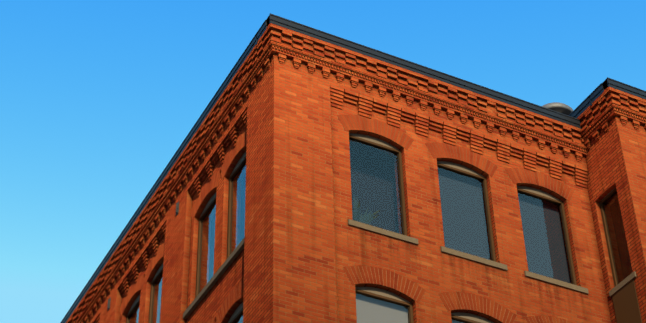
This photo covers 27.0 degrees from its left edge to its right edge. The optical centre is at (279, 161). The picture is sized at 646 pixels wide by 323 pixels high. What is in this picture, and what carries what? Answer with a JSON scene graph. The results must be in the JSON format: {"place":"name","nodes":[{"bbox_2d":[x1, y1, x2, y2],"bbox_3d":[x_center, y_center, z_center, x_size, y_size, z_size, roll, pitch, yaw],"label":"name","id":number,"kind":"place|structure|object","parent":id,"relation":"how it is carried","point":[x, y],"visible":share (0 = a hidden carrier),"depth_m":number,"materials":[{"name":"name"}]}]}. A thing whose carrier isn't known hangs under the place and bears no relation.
{"place":"outdoors","nodes":[
{"label":"outdoors","id":0,"kind":"place"},
{"bbox_2d":[0,0,645,322],"label":"sky","id":1,"kind":"structure","parent":0,"point":[98,97],"materials":[{"name":"blue"}]},
{"bbox_2d":[356,294,462,322],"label":"window pane","id":2,"kind":"structure","parent":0,"point":[383,312],"depth_m":21.55,"materials":[{"name":"grey glass"}]},
{"bbox_2d":[542,102,573,115],"bbox_3d":[5.576,-0.357,26.971,0.860,1.695,0.860,17,-41,-20],"label":"roof vent","id":3,"kind":"object","parent":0,"point":[563,108],"visible":0.23,"depth_m":27.08,"materials":[{"name":"grey metal"}]},
{"label":"ground","id":4,"kind":"structure","parent":0,"visible":0},
{"bbox_2d":[66,23,645,322],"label":"brick walls","id":5,"kind":"structure","parent":4,"relation":"on","point":[286,98],"depth_m":23.75,"materials":[{"name":"brick"}]},
{"bbox_2d":[107,201,178,309],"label":"wall anchors","id":6,"kind":"object","parent":5,"relation":"attached to","point":[177,212],"depth_m":26.23,"materials":[{"name":"metal"}]},
{"bbox_2d":[120,114,573,322],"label":"arch voussoirs","id":7,"kind":"object","parent":5,"relation":"attached to","point":[231,297],"visible":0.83,"depth_m":23.65,"materials":[{"name":"brick"}]},
{"bbox_2d":[121,115,573,322],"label":"arch mortar","id":8,"kind":"object","parent":5,"relation":"attached to","point":[390,271],"visible":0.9,"depth_m":23.58,"materials":[{"name":"orange brick"}]},
{"bbox_2d":[60,13,645,322],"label":"parapet coping","id":9,"kind":"object","parent":5,"relation":"on","point":[582,107],"visible":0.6,"depth_m":25.39,"materials":[{"name":"black metal"}]},
{"bbox_2d":[127,133,614,322],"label":"window head panels","id":10,"kind":"object","parent":5,"relation":"attached to","point":[385,293],"visible":0.27,"depth_m":23.65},
{"bbox_2d":[126,135,641,322],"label":"window frames","id":11,"kind":"structure","parent":5,"relation":"attached to","point":[626,304],"depth_m":23.75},
{"bbox_2d":[128,139,630,322],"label":"window glass","id":12,"kind":"object","parent":11,"relation":"in","point":[156,304],"visible":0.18,"depth_m":24.07,"materials":[{"name":"grey glass"}]},
{"bbox_2d":[183,219,636,318],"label":"window sills","id":13,"kind":"structure","parent":5,"relation":"attached to","point":[230,259],"depth_m":23.01,"materials":[{"name":"stone"}]},
{"bbox_2d":[208,141,632,281],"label":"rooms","id":14,"kind":"object","parent":5,"relation":"attached to","point":[387,170],"depth_m":23.88,"materials":[{"name":"grey"}]},
{"bbox_2d":[437,167,570,283],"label":"window shades","id":15,"kind":"object","parent":5,"relation":"attached to","point":[449,233],"depth_m":24.07,"materials":[{"name":"grey"}]},
{"bbox_3d":[1.314,1.276,22.346,0.180,0.310,0.180,17,-41,-20],"label":"plant pot","id":16,"kind":"object","parent":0,"visible":0},
{"bbox_2d":[352,195,379,224],"bbox_3d":[1.291,0.866,22.654,0.734,0.790,0.440,17,-41,-20],"label":"yucca plant","id":17,"kind":"object","parent":16,"relation":"in","point":[357,211],"visible":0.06,"depth_m":22.58,"materials":[{"name":"green plant"}]}
]}

